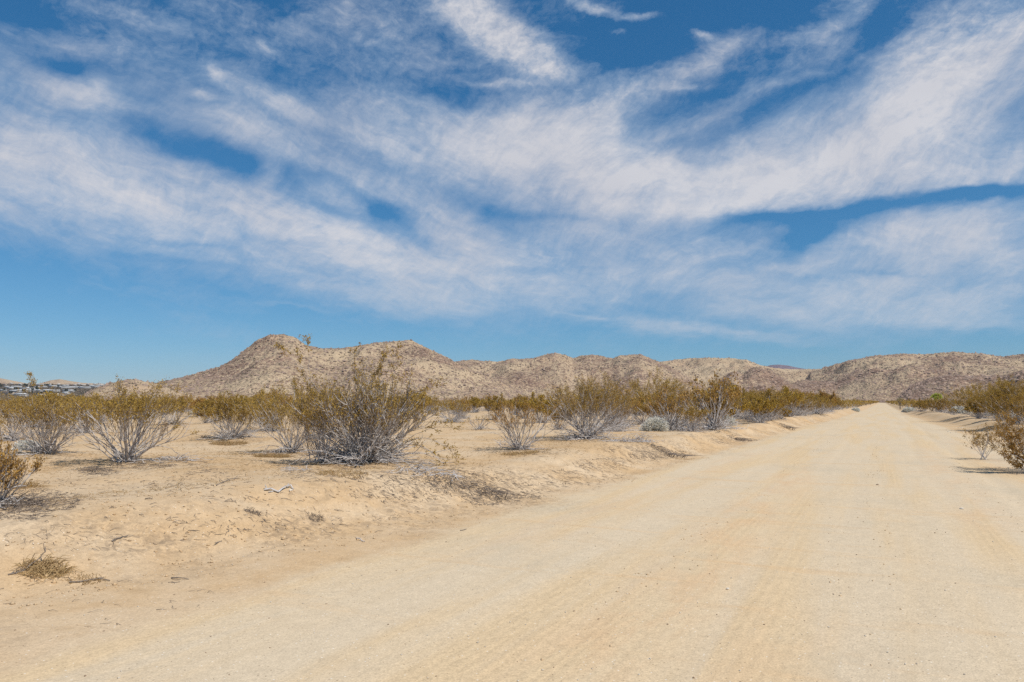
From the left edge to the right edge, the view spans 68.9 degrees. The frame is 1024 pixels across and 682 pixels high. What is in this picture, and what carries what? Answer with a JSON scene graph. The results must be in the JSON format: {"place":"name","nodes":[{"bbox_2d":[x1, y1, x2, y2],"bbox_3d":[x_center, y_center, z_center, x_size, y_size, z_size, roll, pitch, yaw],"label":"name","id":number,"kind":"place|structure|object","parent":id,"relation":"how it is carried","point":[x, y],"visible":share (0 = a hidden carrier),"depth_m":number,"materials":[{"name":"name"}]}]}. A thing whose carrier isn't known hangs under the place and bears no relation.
{"place":"outdoors","nodes":[
{"label":"outdoors","id":0,"kind":"place"},
{"bbox_2d":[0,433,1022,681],"bbox_3d":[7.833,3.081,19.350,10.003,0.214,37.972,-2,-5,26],"label":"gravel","id":1,"kind":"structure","parent":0,"point":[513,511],"depth_m":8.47,"materials":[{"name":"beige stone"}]},
{"bbox_2d":[0,403,1023,681],"bbox_3d":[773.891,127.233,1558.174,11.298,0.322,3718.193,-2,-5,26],"label":"dirt road","id":2,"kind":"structure","parent":0,"point":[950,581],"depth_m":6.29,"materials":[{"name":"beige soil"}]},
{"bbox_2d":[963,427,1000,459],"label":"creosote bush","id":3,"kind":"object","parent":2,"relation":"on","point":[975,440],"visible":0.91,"depth_m":20.69,"materials":[{"name":"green plant"}]},
{"bbox_2d":[977,406,1023,470],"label":"creosote bush","id":4,"kind":"object","parent":2,"relation":"on","point":[1006,433],"visible":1,"depth_m":16.73,"materials":[{"name":"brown plant"}]},
{"bbox_2d":[0,402,1023,669],"bbox_3d":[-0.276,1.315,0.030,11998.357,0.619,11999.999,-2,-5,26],"label":"ground","id":5,"kind":"structure","parent":0,"point":[32,632],"depth_m":9.50,"materials":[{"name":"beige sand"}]},
{"bbox_2d":[0,431,46,507],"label":"creosote bush","id":6,"kind":"object","parent":5,"relation":"on","point":[6,466],"visible":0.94,"depth_m":8.64,"materials":[{"name":"green plant"}]},
{"bbox_2d":[11,439,41,450],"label":"mound shrub","id":7,"kind":"object","parent":5,"relation":"on","point":[19,444],"visible":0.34,"depth_m":18.49,"materials":[{"name":"grey plant"}]},
{"bbox_2d":[8,543,45,574],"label":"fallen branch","id":8,"kind":"object","parent":5,"relation":"on","point":[29,564],"visible":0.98,"depth_m":6.63,"materials":[{"name":"grey wood"}]},
{"bbox_2d":[10,478,50,488],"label":"dry grass clump","id":9,"kind":"object","parent":5,"relation":"on","point":[32,486],"visible":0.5,"depth_m":10.85,"materials":[{"name":"plant"}]},
{"bbox_2d":[0,387,62,440],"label":"creosote bush","id":10,"kind":"object","parent":5,"relation":"on","point":[12,438],"visible":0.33,"depth_m":24.79,"materials":[{"name":"green plant"}]},
{"bbox_2d":[2,487,64,508],"bbox_3d":[-5.623,1.817,8.665,0.896,0.190,0.704,-2,-5,26],"label":"dead brush","id":11,"kind":"object","parent":5,"relation":"on","point":[31,501],"visible":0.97,"depth_m":8.69,"materials":[{"name":"grey plant"}]},
{"bbox_2d":[30,390,62,405],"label":"creosote bush","id":12,"kind":"object","parent":5,"relation":"on","point":[49,393],"visible":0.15,"depth_m":42.30,"materials":[{"name":"green plant"}]},
{"bbox_2d":[10,552,83,581],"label":"dry grass clump","id":13,"kind":"object","parent":5,"relation":"on","point":[40,571],"visible":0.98,"depth_m":6.68,"materials":[{"name":"plant"}]},
{"bbox_2d":[0,371,101,456],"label":"creosote bush","id":14,"kind":"object","parent":5,"relation":"on","point":[48,446],"visible":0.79,"depth_m":16.47,"materials":[{"name":"green plant"}]},
{"bbox_2d":[49,392,112,433],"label":"creosote bush","id":15,"kind":"object","parent":5,"relation":"on","point":[95,400],"visible":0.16,"depth_m":28.63,"materials":[{"name":"green plant"}]},
{"bbox_2d":[61,571,105,585],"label":"dry grass clump","id":16,"kind":"object","parent":5,"relation":"on","point":[89,581],"visible":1,"depth_m":6.63,"materials":[{"name":"plant"}]},
{"bbox_2d":[68,577,109,582],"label":"fallen branch","id":17,"kind":"object","parent":5,"relation":"on","point":[87,580],"visible":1,"depth_m":6.61,"materials":[{"name":"grey wood"}]},
{"bbox_2d":[82,466,106,471],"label":"dead brush","id":18,"kind":"object","parent":5,"relation":"on","point":[94,469],"visible":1,"depth_m":13.22,"materials":[{"name":"grey plant"}]},
{"bbox_2d":[50,375,198,462],"bbox_3d":[-7.406,1.511,14.584,2.502,1.718,2.574,-4,-6,39],"label":"creosote bush","id":19,"kind":"object","parent":5,"relation":"on","point":[121,410],"visible":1,"depth_m":14.46,"materials":[{"name":"green plant"}]},
{"bbox_2d":[127,392,155,420],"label":"creosote bush","id":20,"kind":"object","parent":5,"relation":"on","point":[139,404],"visible":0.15,"depth_m":39.06,"materials":[{"name":"green plant"}]},
{"bbox_2d":[152,393,202,424],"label":"creosote bush","id":21,"kind":"object","parent":5,"relation":"on","point":[183,405],"visible":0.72,"depth_m":36.80,"materials":[{"name":"green plant"}]},
{"bbox_2d":[155,452,213,461],"bbox_3d":[-6.686,2.336,15.044,1.131,0.164,0.937,-4,-6,38],"label":"dead brush","id":22,"kind":"object","parent":5,"relation":"on","point":[170,457],"visible":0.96,"depth_m":15.06,"materials":[{"name":"grey plant"}]},
{"bbox_2d":[187,396,203,416],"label":"creosote bush","id":23,"kind":"object","parent":5,"relation":"on","point":[197,400],"visible":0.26,"depth_m":59.97,"materials":[{"name":"green plant"}]},
{"bbox_2d":[193,399,217,422],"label":"creosote bush","id":24,"kind":"object","parent":5,"relation":"on","point":[209,404],"visible":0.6,"depth_m":42.88,"materials":[{"name":"green plant"}]},
{"bbox_2d":[209,440,250,445],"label":"dry grass clump","id":25,"kind":"object","parent":5,"relation":"on","point":[228,442],"visible":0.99,"depth_m":22.57,"materials":[{"name":"plant"}]},
{"bbox_2d":[191,389,271,440],"bbox_3d":[-9.025,2.430,24.350,2.509,1.732,2.977,1,-5,-16],"label":"creosote bush","id":26,"kind":"object","parent":5,"relation":"on","point":[232,407],"visible":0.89,"depth_m":24.06,"materials":[{"name":"green plant"}]},
{"bbox_2d":[231,393,246,407],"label":"creosote bush","id":27,"kind":"object","parent":5,"relation":"on","point":[242,396],"visible":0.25,"depth_m":87.30,"materials":[{"name":"green plant"}]},
{"bbox_2d":[244,507,261,514],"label":"dry grass clump","id":28,"kind":"object","parent":5,"relation":"on","point":[255,512],"visible":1,"depth_m":8.97,"materials":[{"name":"beige plant"}]},
{"bbox_2d":[249,387,296,430],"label":"creosote bush","id":29,"kind":"object","parent":5,"relation":"on","point":[263,393],"visible":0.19,"depth_m":31.05,"materials":[{"name":"green plant"}]},
{"bbox_2d":[256,388,292,419],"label":"creosote bush","id":30,"kind":"object","parent":5,"relation":"on","point":[276,396],"visible":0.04,"depth_m":49.28,"materials":[{"name":"green plant"}]},
{"bbox_2d":[253,452,296,457],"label":"dry grass clump","id":31,"kind":"object","parent":5,"relation":"on","point":[273,455],"visible":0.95,"depth_m":17.09,"materials":[{"name":"plant"}]},
{"bbox_2d":[264,483,293,491],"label":"fallen branch","id":32,"kind":"object","parent":5,"relation":"on","point":[266,488],"visible":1,"depth_m":9.80,"materials":[{"name":"grey wood"}]},
{"bbox_2d":[240,375,339,453],"bbox_3d":[-5.739,1.866,19.212,2.427,1.999,2.806,3,-6,-35],"label":"creosote bush","id":33,"kind":"object","parent":5,"relation":"on","point":[295,446],"visible":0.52,"depth_m":19.02,"materials":[{"name":"green plant"}]},
{"bbox_2d":[280,465,311,470],"bbox_3d":[-3.806,2.180,12.931,0.665,0.135,0.405,-2,-5,26],"label":"dead brush","id":34,"kind":"object","parent":5,"relation":"on","point":[294,469],"visible":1,"depth_m":12.95,"materials":[{"name":"beige plant"}]},
{"bbox_2d":[306,512,324,521],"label":"dry grass clump","id":35,"kind":"object","parent":5,"relation":"on","point":[314,516],"visible":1,"depth_m":9.34,"materials":[{"name":"beige plant"}]},
{"bbox_2d":[298,386,355,437],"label":"creosote bush","id":36,"kind":"object","parent":5,"relation":"on","point":[332,406],"visible":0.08,"depth_m":24.21,"materials":[{"name":"green plant"}]},
{"bbox_2d":[315,469,369,478],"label":"dry grass clump","id":37,"kind":"object","parent":5,"relation":"on","point":[332,472],"visible":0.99,"depth_m":11.49,"materials":[{"name":"plant"}]},
{"bbox_2d":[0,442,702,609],"bbox_3d":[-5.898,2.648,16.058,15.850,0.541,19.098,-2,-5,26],"label":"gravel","id":38,"kind":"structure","parent":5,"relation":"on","point":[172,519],"depth_m":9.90,"materials":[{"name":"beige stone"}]},
{"bbox_2d":[274,333,467,465],"bbox_3d":[-2.874,1.210,14.917,3.580,2.772,3.143,2,-5,-21],"label":"creosote bush","id":39,"kind":"object","parent":5,"relation":"on","point":[358,449],"visible":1,"depth_m":14.63,"materials":[{"name":"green plant"}]},
{"bbox_2d":[0,421,807,626],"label":"twig litter","id":40,"kind":"object","parent":5,"relation":"on","point":[18,508],"visible":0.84,"depth_m":11.65,"materials":[{"name":"grey wood"}]},
{"bbox_2d":[399,386,431,418],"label":"creosote bush","id":41,"kind":"object","parent":5,"relation":"on","point":[426,401],"visible":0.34,"depth_m":51.92,"materials":[{"name":"green plant"}]},
{"bbox_2d":[388,459,463,480],"bbox_3d":[-1.338,2.130,12.250,1.299,0.370,1.156,-2,-5,26],"label":"dead brush","id":42,"kind":"object","parent":5,"relation":"on","point":[426,469],"visible":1,"depth_m":12.34,"materials":[{"name":"grey plant"}]},
{"bbox_2d":[423,392,441,412],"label":"creosote bush","id":43,"kind":"object","parent":5,"relation":"on","point":[431,400],"visible":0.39,"depth_m":75.52,"materials":[{"name":"green plant"}]},
{"bbox_2d":[427,396,477,421],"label":"creosote bush","id":44,"kind":"object","parent":5,"relation":"on","point":[454,419],"visible":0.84,"depth_m":46.05,"materials":[{"name":"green plant"}]},
{"bbox_2d":[452,399,472,415],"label":"creosote bush","id":45,"kind":"object","parent":5,"relation":"on","point":[465,405],"visible":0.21,"depth_m":57.70,"materials":[{"name":"green plant"}]},
{"bbox_2d":[451,401,475,418],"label":"creosote bush","id":46,"kind":"object","parent":5,"relation":"on","point":[465,408],"visible":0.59,"depth_m":50.59,"materials":[{"name":"green plant"}]},
{"bbox_2d":[464,396,487,412],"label":"creosote bush","id":47,"kind":"object","parent":5,"relation":"on","point":[475,403],"visible":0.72,"depth_m":81.43,"materials":[{"name":"green plant"}]},
{"bbox_2d":[467,416,493,429],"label":"creosote bush","id":48,"kind":"object","parent":5,"relation":"on","point":[480,427],"visible":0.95,"depth_m":30.65,"materials":[{"name":"grey plant"}]},
{"bbox_2d":[0,398,966,409],"bbox_3d":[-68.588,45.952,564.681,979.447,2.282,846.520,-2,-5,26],"label":"distant scrub","id":49,"kind":"object","parent":5,"relation":"on","point":[851,402],"visible":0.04,"depth_m":143.66,"materials":[{"name":"green plant"}]},
{"bbox_2d":[449,481,517,498],"bbox_3d":[-0.399,2.397,12.069,1.139,0.292,0.823,-2,-5,26],"label":"dead brush","id":50,"kind":"object","parent":5,"relation":"on","point":[499,492],"visible":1,"depth_m":12.13,"materials":[{"name":"grey plant"}]},
{"bbox_2d":[479,393,506,419],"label":"creosote bush","id":51,"kind":"object","parent":5,"relation":"on","point":[493,404],"visible":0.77,"depth_m":48.71,"materials":[{"name":"green plant"}]},
{"bbox_2d":[505,396,522,414],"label":"creosote bush","id":52,"kind":"object","parent":5,"relation":"on","point":[507,402],"visible":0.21,"depth_m":65.18,"materials":[{"name":"green plant"}]},
{"bbox_2d":[499,449,541,455],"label":"dry grass clump","id":53,"kind":"object","parent":5,"relation":"on","point":[522,452],"visible":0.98,"depth_m":17.57,"materials":[{"name":"plant"}]},
{"bbox_2d":[511,393,533,418],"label":"creosote bush","id":54,"kind":"object","parent":5,"relation":"on","point":[520,405],"visible":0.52,"depth_m":52.35,"materials":[{"name":"green plant"}]},
{"bbox_2d":[484,395,567,449],"bbox_3d":[0.296,2.032,18.832,2.118,1.397,1.810,1,-5,-13],"label":"creosote bush","id":55,"kind":"object","parent":5,"relation":"on","point":[517,445],"visible":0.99,"depth_m":18.69,"materials":[{"name":"grey plant"}]},
{"bbox_2d":[524,391,562,422],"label":"creosote bush","id":56,"kind":"object","parent":5,"relation":"on","point":[534,403],"visible":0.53,"depth_m":44.11,"materials":[{"name":"green plant"}]},
{"bbox_2d":[541,399,579,429],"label":"creosote bush","id":57,"kind":"object","parent":5,"relation":"on","point":[556,414],"visible":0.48,"depth_m":31.25,"materials":[{"name":"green plant"}]},
{"bbox_2d":[534,369,637,439],"bbox_3d":[2.527,2.051,24.623,3.381,2.330,3.302,1,-5,-9],"label":"creosote bush","id":58,"kind":"object","parent":5,"relation":"on","point":[592,399],"visible":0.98,"depth_m":24.23,"materials":[{"name":"green plant"}]},
{"bbox_2d":[578,398,632,431],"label":"creosote bush","id":59,"kind":"object","parent":5,"relation":"on","point":[618,420],"visible":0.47,"depth_m":29.32,"materials":[{"name":"grey plant"}]},
{"bbox_2d":[595,382,643,431],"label":"creosote bush","id":60,"kind":"object","parent":5,"relation":"on","point":[630,408],"visible":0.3,"depth_m":31.10,"materials":[{"name":"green plant"}]},
{"bbox_2d":[598,396,646,426],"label":"creosote bush","id":61,"kind":"object","parent":5,"relation":"on","point":[641,407],"visible":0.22,"depth_m":38.22,"materials":[{"name":"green plant"}]},
{"bbox_2d":[589,432,667,442],"bbox_3d":[3.444,2.826,21.866,2.068,0.304,1.408,-2,-5,26],"label":"dead brush","id":62,"kind":"object","parent":5,"relation":"on","point":[638,439],"visible":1,"depth_m":21.74,"materials":[{"name":"grey plant"}]},
{"bbox_2d":[625,394,657,424],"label":"creosote bush","id":63,"kind":"object","parent":5,"relation":"on","point":[642,414],"visible":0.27,"depth_m":41.00,"materials":[{"name":"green plant"}]},
{"bbox_2d":[638,415,669,430],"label":"mound shrub","id":64,"kind":"object","parent":5,"relation":"on","point":[655,423],"visible":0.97,"depth_m":31.78,"materials":[{"name":"grey plant"}]},
{"bbox_2d":[623,367,690,418],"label":"creosote bush","id":65,"kind":"object","parent":5,"relation":"on","point":[669,386],"visible":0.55,"depth_m":44.95,"materials":[{"name":"green plant"}]},
{"bbox_2d":[642,396,675,417],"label":"creosote bush","id":66,"kind":"object","parent":5,"relation":"on","point":[646,407],"visible":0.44,"depth_m":37.05,"materials":[{"name":"green plant"}]},
{"bbox_2d":[633,385,711,430],"bbox_3d":[7.110,2.970,33.386,3.288,2.074,3.326,-5,-6,45],"label":"creosote bush","id":67,"kind":"object","parent":5,"relation":"on","point":[672,423],"visible":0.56,"depth_m":33.05,"materials":[{"name":"green plant"}]},
{"bbox_2d":[650,443,702,457],"bbox_3d":[4.553,3.070,20.808,1.297,0.384,1.124,1,-5,-12],"label":"dead brush","id":68,"kind":"object","parent":5,"relation":"on","point":[677,455],"visible":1,"depth_m":20.78,"materials":[{"name":"grey plant"}]},
{"bbox_2d":[666,400,711,432],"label":"creosote bush","id":69,"kind":"object","parent":5,"relation":"on","point":[691,412],"visible":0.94,"depth_m":28.72,"materials":[{"name":"green plant"}]},
{"bbox_2d":[668,386,710,417],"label":"creosote bush","id":70,"kind":"object","parent":5,"relation":"on","point":[689,399],"visible":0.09,"depth_m":53.68,"materials":[{"name":"green plant"}]},
{"bbox_2d":[675,369,748,429],"bbox_3d":[8.437,2.410,31.196,3.211,2.592,3.664,0,-5,5],"label":"creosote bush","id":71,"kind":"object","parent":5,"relation":"on","point":[717,388],"visible":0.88,"depth_m":31.08,"materials":[{"name":"green plant"}]},
{"bbox_2d":[688,378,741,423],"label":"creosote bush","id":72,"kind":"object","parent":5,"relation":"on","point":[712,389],"visible":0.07,"depth_m":39.00,"materials":[{"name":"green plant"}]},
{"bbox_2d":[695,382,749,428],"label":"creosote bush","id":73,"kind":"object","parent":5,"relation":"on","point":[743,406],"visible":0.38,"depth_m":32.99,"materials":[{"name":"green plant"}]},
{"bbox_2d":[723,415,735,425],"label":"mound shrub","id":74,"kind":"object","parent":5,"relation":"on","point":[727,416],"visible":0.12,"depth_m":38.07,"materials":[{"name":"grey plant"}]},
{"bbox_2d":[732,388,746,417],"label":"creosote bush","id":75,"kind":"object","parent":5,"relation":"on","point":[743,389],"visible":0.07,"depth_m":54.57,"materials":[{"name":"green plant"}]},
{"bbox_2d":[732,386,752,418],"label":"creosote bush","id":76,"kind":"object","parent":5,"relation":"on","point":[743,415],"visible":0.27,"depth_m":51.82,"materials":[{"name":"green plant"}]},
{"bbox_2d":[729,435,757,440],"bbox_3d":[9.145,3.848,29.677,1.088,0.279,1.200,3,-6,-37],"label":"dead brush","id":77,"kind":"object","parent":5,"relation":"on","point":[741,439],"visible":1,"depth_m":29.66,"materials":[{"name":"grey plant"}]},
{"bbox_2d":[744,395,781,423],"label":"creosote bush","id":78,"kind":"object","parent":5,"relation":"on","point":[755,407],"visible":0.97,"depth_m":40.58,"materials":[{"name":"green plant"}]},
{"bbox_2d":[745,387,786,420],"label":"creosote bush","id":79,"kind":"object","parent":5,"relation":"on","point":[769,395],"visible":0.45,"depth_m":42.19,"materials":[{"name":"green plant"}]},
{"bbox_2d":[738,386,797,419],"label":"creosote bush","id":80,"kind":"object","parent":5,"relation":"on","point":[760,393],"visible":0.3,"depth_m":48.29,"materials":[{"name":"green plant"}]},
{"bbox_2d":[774,407,791,418],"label":"creosote bush","id":81,"kind":"object","parent":5,"relation":"on","point":[784,412],"visible":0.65,"depth_m":48.94,"materials":[{"name":"green plant"}]},
{"bbox_2d":[772,385,814,416],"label":"creosote bush","id":82,"kind":"object","parent":5,"relation":"on","point":[795,402],"visible":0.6,"depth_m":51.33,"materials":[{"name":"green plant"}]},
{"bbox_2d":[781,389,825,415],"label":"creosote bush","id":83,"kind":"object","parent":5,"relation":"on","point":[804,408],"visible":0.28,"depth_m":55.67,"materials":[{"name":"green plant"}]},
{"bbox_2d":[789,388,820,414],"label":"creosote bush","id":84,"kind":"object","parent":5,"relation":"on","point":[810,398],"visible":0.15,"depth_m":60.27,"materials":[{"name":"green plant"}]},
{"bbox_2d":[797,397,814,415],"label":"creosote bush","id":85,"kind":"object","parent":5,"relation":"on","point":[809,407],"visible":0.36,"depth_m":58.20,"materials":[{"name":"green plant"}]},
{"bbox_2d":[806,392,832,412],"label":"creosote bush","id":86,"kind":"object","parent":5,"relation":"on","point":[823,401],"visible":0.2,"depth_m":73.46,"materials":[{"name":"green plant"}]},
{"bbox_2d":[804,394,836,413],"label":"creosote bush","id":87,"kind":"object","parent":5,"relation":"on","point":[821,407],"visible":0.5,"depth_m":66.76,"materials":[{"name":"green plant"}]},
{"bbox_2d":[809,388,837,411],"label":"creosote bush","id":88,"kind":"object","parent":5,"relation":"on","point":[821,394],"visible":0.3,"depth_m":76.25,"materials":[{"name":"green plant"}]},
{"bbox_2d":[901,407,914,412],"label":"mound shrub","id":89,"kind":"object","parent":5,"relation":"on","point":[909,409],"visible":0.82,"depth_m":105.09,"materials":[{"name":"grey plant"}]},
{"bbox_2d":[902,397,933,411],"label":"creosote bush","id":90,"kind":"object","parent":5,"relation":"on","point":[914,405],"visible":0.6,"depth_m":92.15,"materials":[{"name":"green plant"}]},
{"bbox_2d":[930,393,942,408],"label":"joshua tree","id":91,"kind":"object","parent":5,"relation":"on","point":[934,396],"visible":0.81,"depth_m":101.58,"materials":[{"name":"green plant"}]},
{"bbox_2d":[920,393,958,412],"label":"creosote bush","id":92,"kind":"object","parent":5,"relation":"on","point":[934,405],"visible":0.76,"depth_m":82.97,"materials":[{"name":"green plant"}]},
{"bbox_2d":[949,405,970,413],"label":"mound shrub","id":93,"kind":"object","parent":5,"relation":"on","point":[961,410],"visible":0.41,"depth_m":77.53,"materials":[{"name":"grey plant"}]},
{"bbox_2d":[962,397,988,418],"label":"creosote bush","id":94,"kind":"object","parent":5,"relation":"on","point":[973,405],"visible":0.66,"depth_m":52.06,"materials":[{"name":"green plant"}]},
{"bbox_2d":[936,380,1021,417],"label":"creosote bush","id":95,"kind":"object","parent":5,"relation":"on","point":[967,393],"visible":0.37,"depth_m":57.12,"materials":[{"name":"green plant"}]},
{"bbox_2d":[964,374,1023,424],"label":"creosote bush","id":96,"kind":"object","parent":5,"relation":"on","point":[1008,397],"visible":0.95,"depth_m":39.58,"materials":[{"name":"green plant"}]},
{"bbox_2d":[967,381,1022,396],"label":"creosote bush","id":97,"kind":"object","parent":5,"relation":"on","point":[980,383],"visible":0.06,"depth_m":73.28,"materials":[{"name":"green plant"}]},
{"bbox_2d":[982,397,1010,421],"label":"creosote bush","id":98,"kind":"object","parent":5,"relation":"on","point":[994,408],"visible":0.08,"depth_m":46.80,"materials":[{"name":"green plant"}]},
{"bbox_2d":[0,334,1023,402],"bbox_3d":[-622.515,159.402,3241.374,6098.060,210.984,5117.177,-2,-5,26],"label":"hills","id":99,"kind":"structure","parent":0,"point":[706,370],"depth_m":893.71,"materials":[{"name":"brown stone"}]},
{"bbox_2d":[0,384,96,399],"bbox_3d":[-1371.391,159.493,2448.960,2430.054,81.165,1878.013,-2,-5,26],"label":"valley shrubbery","id":100,"kind":"object","parent":99,"relation":"on","point":[79,393],"visible":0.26,"depth_m":2238.32,"materials":[{"name":"green plant"}]},
{"bbox_2d":[82,334,1023,400],"bbox_3d":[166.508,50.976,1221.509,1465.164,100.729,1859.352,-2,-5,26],"label":"hill shrubbery","id":101,"kind":"object","parent":99,"relation":"on","point":[548,377],"visible":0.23,"depth_m":832.44,"materials":[{"name":"green plant"}]},
{"bbox_2d":[84,334,1023,401],"bbox_3d":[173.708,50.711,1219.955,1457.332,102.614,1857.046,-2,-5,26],"label":"hill boulders","id":102,"kind":"object","parent":99,"relation":"on","point":[740,378],"visible":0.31,"depth_m":824.29,"materials":[{"name":"brown stone"}]},
{"bbox_2d":[0,0,1023,383],"label":"sky","id":103,"kind":"structure","parent":0,"point":[185,185],"materials":[{"name":"blue"}]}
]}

